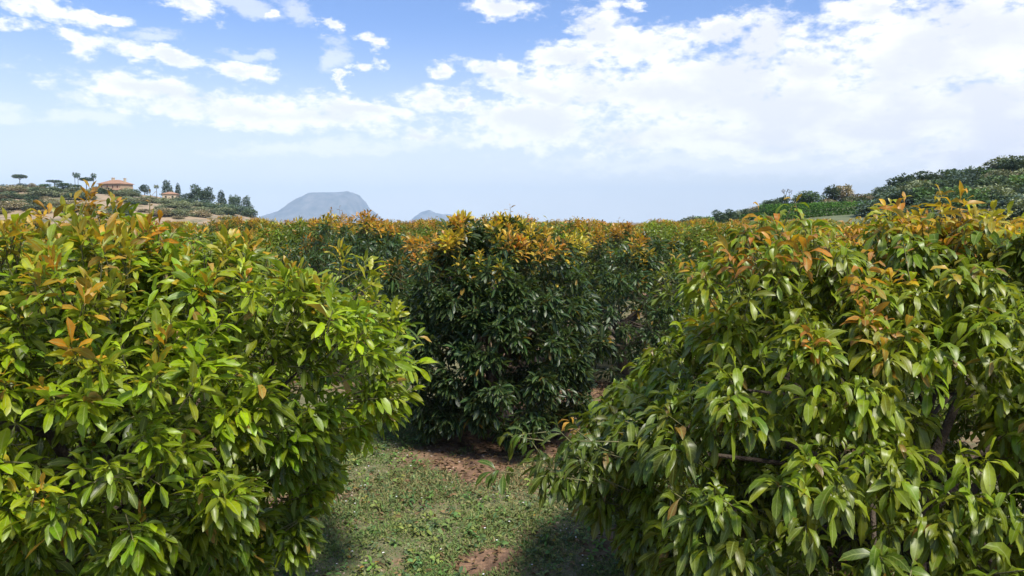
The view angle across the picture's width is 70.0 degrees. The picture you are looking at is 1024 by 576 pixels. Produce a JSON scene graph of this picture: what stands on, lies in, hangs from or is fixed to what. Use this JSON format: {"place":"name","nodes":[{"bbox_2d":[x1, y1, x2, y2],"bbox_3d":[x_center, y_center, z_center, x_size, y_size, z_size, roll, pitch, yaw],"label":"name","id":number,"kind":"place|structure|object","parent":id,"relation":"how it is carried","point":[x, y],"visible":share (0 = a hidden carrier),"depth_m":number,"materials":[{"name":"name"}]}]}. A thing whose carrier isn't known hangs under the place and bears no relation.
{"place":"outdoors","nodes":[
{"label":"outdoors","id":0,"kind":"place"},
{"bbox_2d":[0,192,284,225],"bbox_3d":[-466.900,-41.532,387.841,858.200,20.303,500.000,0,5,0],"label":"hillside","id":1,"kind":"structure","parent":0,"point":[199,220],"depth_m":209.26,"materials":[{"name":"beige soil"}]},
{"bbox_2d":[0,200,28,209],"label":"shrub","id":2,"kind":"object","parent":1,"relation":"on","point":[15,205],"visible":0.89,"depth_m":207.63,"materials":[{"name":"green plant"}]},
{"bbox_2d":[8,186,26,191],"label":"shrub","id":3,"kind":"object","parent":1,"relation":"on","point":[17,189],"visible":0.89,"depth_m":269.66,"materials":[{"name":"green plant"}]},
{"bbox_2d":[11,174,27,185],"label":"umbrella pine","id":4,"kind":"object","parent":1,"relation":"on","point":[18,176],"visible":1,"depth_m":296.39,"materials":[{"name":"green plant"}]},
{"bbox_2d":[20,204,46,209],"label":"shrub","id":5,"kind":"object","parent":1,"relation":"on","point":[37,207],"visible":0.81,"depth_m":207.42,"materials":[{"name":"green plant"}]},
{"bbox_2d":[24,189,54,196],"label":"shrub","id":6,"kind":"object","parent":1,"relation":"on","point":[36,192],"visible":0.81,"depth_m":241.38,"materials":[{"name":"green plant"}]},
{"bbox_2d":[37,189,59,196],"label":"shrub","id":7,"kind":"object","parent":1,"relation":"on","point":[56,193],"visible":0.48,"depth_m":245.80,"materials":[{"name":"green plant"}]},
{"bbox_2d":[54,181,70,188],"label":"round tree","id":8,"kind":"object","parent":1,"relation":"on","point":[62,185],"visible":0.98,"depth_m":294.29,"materials":[{"name":"green plant"}]},
{"bbox_2d":[62,192,85,200],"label":"shrub","id":9,"kind":"object","parent":1,"relation":"on","point":[65,196],"visible":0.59,"depth_m":240.26,"materials":[{"name":"green plant"}]},
{"bbox_2d":[96,187,114,194],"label":"shrub","id":10,"kind":"object","parent":1,"relation":"on","point":[101,191],"visible":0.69,"depth_m":285.51,"materials":[{"name":"green plant"}]},
{"bbox_2d":[97,178,134,191],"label":"villa","id":11,"kind":"object","parent":1,"relation":"on","point":[113,184],"visible":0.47,"depth_m":294.68,"materials":[{"name":"paint"}]},
{"bbox_2d":[105,190,129,196],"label":"shrub","id":12,"kind":"object","parent":1,"relation":"on","point":[120,193],"visible":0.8,"depth_m":270.09,"materials":[{"name":"green plant"}]},
{"bbox_2d":[104,205,134,215],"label":"shrub","id":13,"kind":"object","parent":1,"relation":"on","point":[110,211],"visible":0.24,"depth_m":202.54,"materials":[{"name":"green plant"}]},
{"bbox_2d":[139,184,149,194],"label":"round tree","id":14,"kind":"object","parent":1,"relation":"on","point":[144,189],"visible":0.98,"depth_m":297.15,"materials":[{"name":"green plant"}]},
{"bbox_2d":[146,208,177,215],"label":"shrub","id":15,"kind":"object","parent":1,"relation":"on","point":[164,212],"visible":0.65,"depth_m":206.33,"materials":[{"name":"green plant"}]},
{"bbox_2d":[153,198,175,203],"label":"shrub","id":16,"kind":"object","parent":1,"relation":"on","point":[167,201],"visible":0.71,"depth_m":256.59,"materials":[{"name":"green plant"}]},
{"bbox_2d":[160,180,172,195],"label":"conifer","id":17,"kind":"object","parent":1,"relation":"on","point":[167,188],"visible":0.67,"depth_m":296.76,"materials":[{"name":"green plant"}]},
{"bbox_2d":[162,192,179,198],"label":"cottage","id":18,"kind":"structure","parent":1,"relation":"on","point":[169,194],"depth_m":288.04,"materials":[{"name":"beige paint"}]},
{"bbox_2d":[167,209,189,216],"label":"shrub","id":19,"kind":"object","parent":1,"relation":"on","point":[178,211],"visible":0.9,"depth_m":207.69,"materials":[{"name":"green plant"}]},
{"bbox_2d":[172,202,191,208],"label":"shrub","id":20,"kind":"object","parent":1,"relation":"on","point":[184,205],"visible":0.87,"depth_m":248.66,"materials":[{"name":"green plant"}]},
{"bbox_2d":[188,184,202,201],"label":"round tree","id":21,"kind":"object","parent":1,"relation":"on","point":[195,191],"visible":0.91,"depth_m":294.09,"materials":[{"name":"green plant"}]},
{"bbox_2d":[187,209,212,217],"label":"shrub","id":22,"kind":"object","parent":1,"relation":"on","point":[206,214],"visible":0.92,"depth_m":214.66,"materials":[{"name":"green plant"}]},
{"bbox_2d":[198,186,215,201],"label":"round tree","id":23,"kind":"object","parent":1,"relation":"on","point":[206,194],"visible":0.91,"depth_m":295.87,"materials":[{"name":"green plant"}]},
{"bbox_2d":[200,202,219,208],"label":"shrub","id":24,"kind":"object","parent":1,"relation":"on","point":[212,205],"visible":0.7,"depth_m":277.19,"materials":[{"name":"green plant"}]},
{"bbox_2d":[216,190,226,203],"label":"conifer","id":25,"kind":"object","parent":1,"relation":"on","point":[220,199],"visible":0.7,"depth_m":296.57,"materials":[{"name":"green plant"}]},
{"bbox_2d":[232,195,241,206],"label":"round tree","id":26,"kind":"object","parent":1,"relation":"on","point":[237,200],"visible":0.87,"depth_m":297.61,"materials":[{"name":"green plant"}]},
{"bbox_2d":[235,205,251,215],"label":"shrub","id":27,"kind":"object","parent":1,"relation":"on","point":[242,208],"visible":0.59,"depth_m":280.08,"materials":[{"name":"green plant"}]},
{"bbox_2d":[241,195,254,209],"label":"conifer","id":28,"kind":"object","parent":1,"relation":"on","point":[245,202],"visible":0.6,"depth_m":297.71,"materials":[{"name":"green plant"}]},
{"bbox_2d":[241,208,257,217],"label":"shrub","id":29,"kind":"object","parent":1,"relation":"on","point":[253,212],"visible":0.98,"depth_m":277.40,"materials":[{"name":"green plant"}]},
{"bbox_2d":[258,191,383,222],"bbox_3d":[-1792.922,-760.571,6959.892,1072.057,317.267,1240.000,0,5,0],"label":"mountain","id":30,"kind":"structure","parent":0,"point":[317,205],"depth_m":6536.03,"materials":[{"name":"stone"}]},
{"bbox_2d":[408,210,469,222],"bbox_3d":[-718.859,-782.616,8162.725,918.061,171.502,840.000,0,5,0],"label":"mountain","id":31,"kind":"structure","parent":0,"point":[426,214],"depth_m":7871.18,"materials":[{"name":"stone"}]},
{"bbox_2d":[336,453,592,573],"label":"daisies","id":32,"kind":"object","parent":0,"point":[484,527],"visible":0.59,"depth_m":6.06,"materials":[{"name":"white plant"}]},
{"bbox_2d":[0,0,1023,222],"label":"sky","id":33,"kind":"structure","parent":0,"point":[638,111],"materials":[{"name":"blue"}]},
{"bbox_2d":[168,407,866,575],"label":"grass","id":34,"kind":"structure","parent":0,"point":[427,476],"depth_m":6.82,"materials":[{"name":"green plant"}]},
{"bbox_2d":[15,223,1021,575],"bbox_3d":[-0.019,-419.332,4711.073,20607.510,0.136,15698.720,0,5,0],"label":"ground","id":35,"kind":"structure","parent":0,"point":[481,561],"depth_m":7.21,"materials":[{"name":"soil"}]},
{"bbox_2d":[51,220,211,239],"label":"avocado tree","id":36,"kind":"object","parent":35,"relation":"on","point":[197,226],"visible":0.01,"depth_m":18.57,"materials":[{"name":"green plant"}]},
{"bbox_2d":[3,221,299,463],"bbox_3d":[-4.568,0.604,9.339,4.651,2.938,4.223,2,6,23],"label":"avocado tree","id":37,"kind":"object","parent":35,"relation":"on","point":[194,244],"visible":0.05,"depth_m":9.16,"materials":[{"name":"green plant"}]},
{"bbox_2d":[0,179,438,575],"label":"avocado tree","id":38,"kind":"object","parent":35,"relation":"on","point":[113,291],"visible":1,"depth_m":3.87,"materials":[{"name":"green plant"}]},
{"bbox_2d":[196,217,260,246],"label":"avocado tree","id":39,"kind":"object","parent":35,"relation":"on","point":[212,227],"visible":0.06,"depth_m":30.48,"materials":[{"name":"green plant"}]},
{"bbox_2d":[210,214,299,251],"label":"avocado tree","id":40,"kind":"object","parent":35,"relation":"on","point":[254,223],"visible":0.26,"depth_m":26.49,"materials":[{"name":"green plant"}]},
{"bbox_2d":[228,229,331,264],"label":"avocado tree","id":41,"kind":"object","parent":35,"relation":"on","point":[271,241],"visible":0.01,"depth_m":22.63,"materials":[{"name":"green plant"}]},
{"bbox_2d":[251,214,386,300],"bbox_3d":[-4.807,-0.270,17.931,3.639,3.158,3.472,-1,5,-10],"label":"avocado tree","id":42,"kind":"object","parent":35,"relation":"on","point":[297,229],"visible":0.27,"depth_m":17.46,"materials":[{"name":"green plant"}]},
{"bbox_2d":[263,207,457,374],"bbox_3d":[-2.906,0.055,13.855,3.768,3.240,3.724,3,6,31],"label":"avocado tree","id":43,"kind":"object","parent":35,"relation":"on","point":[319,260],"visible":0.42,"depth_m":13.11,"materials":[{"name":"green plant"}]},
{"bbox_2d":[371,216,487,303],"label":"avocado tree","id":44,"kind":"object","parent":35,"relation":"on","point":[424,229],"visible":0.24,"depth_m":22.32,"materials":[{"name":"green plant"}]},
{"bbox_2d":[276,424,691,574],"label":"pebbles","id":45,"kind":"object","parent":35,"relation":"on","point":[436,494],"visible":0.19,"depth_m":7.26,"materials":[{"name":"grey stone"}]},
{"bbox_2d":[379,205,616,451],"bbox_3d":[-0.217,0.488,9.534,3.043,3.148,2.971,0,5,0],"label":"avocado tree","id":46,"kind":"object","parent":35,"relation":"on","point":[469,328],"visible":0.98,"depth_m":8.74,"materials":[{"name":"green plant"}]},
{"bbox_2d":[430,211,591,316],"bbox_3d":[-0.366,-0.298,18.037,3.939,3.196,4.242,-1,5,-15],"label":"avocado tree","id":47,"kind":"object","parent":35,"relation":"on","point":[486,219],"visible":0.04,"depth_m":17.80,"materials":[{"name":"green plant"}]},
{"bbox_2d":[209,360,852,575],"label":"leaf litter","id":48,"kind":"object","parent":35,"relation":"on","point":[496,551],"visible":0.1,"depth_m":8.26,"materials":[{"name":"brown plant"}]},
{"bbox_2d":[247,418,826,575],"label":"weeds","id":49,"kind":"object","parent":35,"relation":"on","point":[429,530],"visible":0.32,"depth_m":6.57,"materials":[{"name":"green plant"}]},
{"bbox_2d":[539,219,574,229],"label":"avocado tree","id":50,"kind":"object","parent":35,"relation":"on","point":[551,223],"visible":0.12,"depth_m":40.13,"materials":[{"name":"green plant"}]},
{"bbox_2d":[527,216,652,307],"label":"avocado tree","id":51,"kind":"object","parent":35,"relation":"on","point":[578,223],"visible":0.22,"depth_m":21.92,"materials":[{"name":"green plant"}]},
{"bbox_2d":[509,217,733,383],"bbox_3d":[2.106,0.187,13.566,4.138,3.013,4.186,1,5,15],"label":"avocado tree","id":52,"kind":"object","parent":35,"relation":"on","point":[638,254],"visible":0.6,"depth_m":12.67,"materials":[{"name":"green plant"}]},
{"bbox_2d":[589,222,664,298],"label":"avocado tree","id":53,"kind":"object","parent":35,"relation":"on","point":[611,247],"visible":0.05,"depth_m":26.48,"materials":[{"name":"green plant"}]},
{"bbox_2d":[627,218,694,273],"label":"avocado tree","id":54,"kind":"object","parent":35,"relation":"on","point":[666,224],"visible":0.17,"depth_m":31.04,"materials":[{"name":"green plant"}]},
{"bbox_2d":[662,218,724,252],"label":"avocado tree","id":55,"kind":"object","parent":35,"relation":"on","point":[702,221],"visible":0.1,"depth_m":36.18,"materials":[{"name":"green plant"}]},
{"bbox_2d":[633,219,781,335],"bbox_3d":[4.728,-0.184,17.812,3.772,3.000,4.154,2,6,23],"label":"avocado tree","id":56,"kind":"object","parent":35,"relation":"on","point":[708,234],"visible":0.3,"depth_m":17.58,"materials":[{"name":"green plant"}]},
{"bbox_2d":[475,180,1023,575],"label":"avocado tree","id":57,"kind":"object","parent":35,"relation":"on","point":[904,299],"visible":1,"depth_m":4.02,"materials":[{"name":"green plant"}]},
{"bbox_2d":[756,218,827,232],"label":"avocado tree","id":58,"kind":"object","parent":35,"relation":"on","point":[786,223],"visible":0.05,"depth_m":31.55,"materials":[{"name":"green plant"}]},
{"bbox_2d":[649,217,1000,449],"bbox_3d":[4.391,0.562,9.607,4.282,2.972,4.610,-4,6,-35],"label":"avocado tree","id":59,"kind":"object","parent":35,"relation":"on","point":[852,234],"visible":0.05,"depth_m":9.39,"materials":[{"name":"green plant"}]},
{"bbox_2d":[813,218,847,231],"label":"avocado tree","id":60,"kind":"object","parent":35,"relation":"on","point":[835,221],"visible":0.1,"depth_m":49.78,"materials":[{"name":"green plant"}]},
{"bbox_2d":[724,185,1022,224],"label":"hillside","id":61,"kind":"structure","parent":0,"point":[844,218],"depth_m":113.39,"materials":[{"name":"green plant"}]},
{"bbox_2d":[711,210,728,222],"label":"round tree","id":62,"kind":"object","parent":61,"relation":"on","point":[718,216],"visible":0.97,"depth_m":124.87,"materials":[{"name":"green plant"}]},
{"bbox_2d":[725,209,740,220],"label":"round tree","id":63,"kind":"object","parent":61,"relation":"on","point":[733,215],"visible":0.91,"depth_m":125.78,"materials":[{"name":"green plant"}]},
{"bbox_2d":[697,211,779,222],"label":"hedge","id":64,"kind":"object","parent":61,"relation":"on","point":[756,214],"visible":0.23,"depth_m":128.95,"materials":[{"name":"green plant"}]},
{"bbox_2d":[776,195,789,203],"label":"round tree","id":65,"kind":"object","parent":61,"relation":"on","point":[782,200],"visible":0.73,"depth_m":148.42,"materials":[{"name":"green plant"}]},
{"bbox_2d":[790,190,826,204],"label":"round tree","id":66,"kind":"object","parent":61,"relation":"on","point":[811,196],"visible":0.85,"depth_m":145.87,"materials":[{"name":"green plant"}]},
{"bbox_2d":[764,206,859,216],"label":"hedge","id":67,"kind":"object","parent":61,"relation":"on","point":[772,211],"visible":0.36,"depth_m":126.95,"materials":[{"name":"green plant"}]},
{"bbox_2d":[772,210,856,219],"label":"hedge","id":68,"kind":"object","parent":61,"relation":"on","point":[808,215],"visible":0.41,"depth_m":116.98,"materials":[{"name":"green plant"}]},
{"bbox_2d":[759,200,872,211],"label":"hedge","id":69,"kind":"object","parent":61,"relation":"on","point":[812,206],"visible":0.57,"depth_m":136.81,"materials":[{"name":"green plant"}]},
{"bbox_2d":[822,184,840,199],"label":"round tree","id":70,"kind":"object","parent":61,"relation":"on","point":[833,190],"visible":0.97,"depth_m":148.27,"materials":[{"name":"green plant"}]},
{"bbox_2d":[831,184,854,199],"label":"round tree","id":71,"kind":"object","parent":61,"relation":"on","point":[844,190],"visible":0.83,"depth_m":148.71,"materials":[{"name":"beige plant"}]},
{"bbox_2d":[854,199,890,216],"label":"shrub","id":72,"kind":"object","parent":61,"relation":"on","point":[864,206],"visible":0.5,"depth_m":110.07,"materials":[{"name":"green plant"}]},
{"bbox_2d":[873,191,891,204],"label":"shrub","id":73,"kind":"object","parent":61,"relation":"on","point":[879,196],"visible":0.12,"depth_m":127.59,"materials":[{"name":"green plant"}]},
{"bbox_2d":[872,185,897,197],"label":"round tree","id":74,"kind":"object","parent":61,"relation":"on","point":[881,189],"visible":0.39,"depth_m":139.90,"materials":[{"name":"green plant"}]},
{"bbox_2d":[875,192,912,205],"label":"shrub","id":75,"kind":"object","parent":61,"relation":"on","point":[888,202],"visible":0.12,"depth_m":118.01,"materials":[{"name":"green plant"}]},
{"bbox_2d":[875,204,924,221],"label":"shrub","id":76,"kind":"object","parent":61,"relation":"on","point":[909,210],"visible":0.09,"depth_m":91.35,"materials":[{"name":"green plant"}]},
{"bbox_2d":[884,172,917,188],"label":"round tree","id":77,"kind":"object","parent":61,"relation":"on","point":[907,178],"visible":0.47,"depth_m":146.14,"materials":[{"name":"green plant"}]},
{"bbox_2d":[881,189,923,207],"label":"round tree","id":78,"kind":"object","parent":61,"relation":"on","point":[897,194],"visible":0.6,"depth_m":115.81,"materials":[{"name":"green plant"}]},
{"bbox_2d":[894,179,921,187],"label":"round tree","id":79,"kind":"object","parent":61,"relation":"on","point":[903,184],"visible":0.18,"depth_m":142.86,"materials":[{"name":"green plant"}]},
{"bbox_2d":[903,202,928,211],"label":"shrub","id":80,"kind":"object","parent":61,"relation":"on","point":[922,205],"visible":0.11,"depth_m":101.36,"materials":[{"name":"green plant"}]},
{"bbox_2d":[904,179,936,193],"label":"round tree","id":81,"kind":"object","parent":61,"relation":"on","point":[917,184],"visible":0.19,"depth_m":123.17,"materials":[{"name":"green plant"}]},
{"bbox_2d":[910,186,937,204],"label":"round tree","id":82,"kind":"object","parent":61,"relation":"on","point":[925,191],"visible":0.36,"depth_m":114.34,"materials":[{"name":"green plant"}]},
{"bbox_2d":[914,170,943,180],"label":"round tree","id":83,"kind":"object","parent":61,"relation":"on","point":[926,176],"visible":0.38,"depth_m":147.25,"materials":[{"name":"green plant"}]},
{"bbox_2d":[914,194,948,204],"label":"shrub","id":84,"kind":"object","parent":61,"relation":"on","point":[924,200],"visible":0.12,"depth_m":109.19,"materials":[{"name":"green plant"}]},
{"bbox_2d":[916,178,965,197],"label":"shrub","id":85,"kind":"object","parent":61,"relation":"on","point":[955,182],"visible":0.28,"depth_m":115.17,"materials":[{"name":"green plant"}]},
{"bbox_2d":[929,169,959,179],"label":"shrub","id":86,"kind":"object","parent":61,"relation":"on","point":[943,172],"visible":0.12,"depth_m":146.21,"materials":[{"name":"green plant"}]},
{"bbox_2d":[929,193,962,211],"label":"round tree","id":87,"kind":"object","parent":61,"relation":"on","point":[942,200],"visible":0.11,"depth_m":94.19,"materials":[{"name":"green plant"}]},
{"bbox_2d":[928,206,975,222],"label":"shrub","id":88,"kind":"object","parent":61,"relation":"on","point":[936,213],"visible":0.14,"depth_m":87.77,"materials":[{"name":"green plant"}]},
{"bbox_2d":[935,184,969,194],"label":"round tree","id":89,"kind":"object","parent":61,"relation":"on","point":[948,188],"visible":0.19,"depth_m":110.99,"materials":[{"name":"green plant"}]},
{"bbox_2d":[940,176,971,189],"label":"round tree","id":90,"kind":"object","parent":61,"relation":"on","point":[964,181],"visible":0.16,"depth_m":128.62,"materials":[{"name":"green plant"}]},
{"bbox_2d":[942,169,978,180],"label":"shrub","id":91,"kind":"object","parent":61,"relation":"on","point":[951,172],"visible":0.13,"depth_m":136.81,"materials":[{"name":"green plant"}]},
{"bbox_2d":[936,190,990,216],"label":"shrub","id":92,"kind":"object","parent":61,"relation":"on","point":[968,194],"visible":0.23,"depth_m":90.42,"materials":[{"name":"green plant"}]},
{"bbox_2d":[956,173,981,184],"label":"round tree","id":93,"kind":"object","parent":61,"relation":"on","point":[972,177],"visible":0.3,"depth_m":131.88,"materials":[{"name":"green plant"}]},
{"bbox_2d":[959,166,986,174],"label":"round tree","id":94,"kind":"object","parent":61,"relation":"on","point":[975,170],"visible":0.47,"depth_m":148.25,"materials":[{"name":"green plant"}]},
{"bbox_2d":[956,188,998,205],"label":"shrub","id":95,"kind":"object","parent":61,"relation":"on","point":[975,191],"visible":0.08,"depth_m":96.76,"materials":[{"name":"green plant"}]},
{"bbox_2d":[975,189,1004,208],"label":"round tree","id":96,"kind":"object","parent":61,"relation":"on","point":[995,196],"visible":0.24,"depth_m":95.52,"materials":[{"name":"green plant"}]},
{"bbox_2d":[971,174,1010,189],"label":"shrub","id":97,"kind":"object","parent":61,"relation":"on","point":[977,182],"visible":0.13,"depth_m":112.59,"materials":[{"name":"green plant"}]},
{"bbox_2d":[969,183,1021,200],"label":"round tree","id":98,"kind":"object","parent":61,"relation":"on","point":[1006,191],"visible":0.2,"depth_m":97.67,"materials":[{"name":"green plant"}]},
{"bbox_2d":[975,176,1019,190],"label":"shrub","id":99,"kind":"object","parent":61,"relation":"on","point":[1005,182],"visible":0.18,"depth_m":109.69,"materials":[{"name":"green plant"}]},
{"bbox_2d":[974,174,1023,188],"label":"round tree","id":100,"kind":"object","parent":61,"relation":"on","point":[1018,180],"visible":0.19,"depth_m":115.34,"materials":[{"name":"green plant"}]},
{"bbox_2d":[978,198,1021,214],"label":"round tree","id":101,"kind":"object","parent":61,"relation":"on","point":[1000,202],"visible":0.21,"depth_m":92.10,"materials":[{"name":"green plant"}]},
{"bbox_2d":[977,155,1023,170],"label":"round tree","id":102,"kind":"object","parent":61,"relation":"on","point":[993,164],"visible":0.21,"depth_m":148.46,"materials":[{"name":"green plant"}]},
{"bbox_2d":[985,169,1016,179],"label":"round tree","id":103,"kind":"object","parent":61,"relation":"on","point":[997,172],"visible":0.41,"depth_m":132.76,"materials":[{"name":"green plant"}]},
{"bbox_2d":[986,206,1023,219],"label":"shrub","id":104,"kind":"object","parent":61,"relation":"on","point":[1015,213],"visible":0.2,"depth_m":89.53,"materials":[{"name":"green plant"}]},
{"bbox_2d":[997,156,1023,172],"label":"round tree","id":105,"kind":"object","parent":61,"relation":"on","point":[1013,164],"visible":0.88,"depth_m":142.29,"materials":[{"name":"green plant"}]},
{"bbox_2d":[998,193,1023,206],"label":"shrub","id":106,"kind":"object","parent":61,"relation":"on","point":[1014,197],"visible":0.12,"depth_m":95.38,"materials":[{"name":"green plant"}]},
{"bbox_2d":[1001,198,1023,218],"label":"round tree","id":107,"kind":"object","parent":61,"relation":"on","point":[1016,202],"visible":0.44,"depth_m":89.66,"materials":[{"name":"green plant"}]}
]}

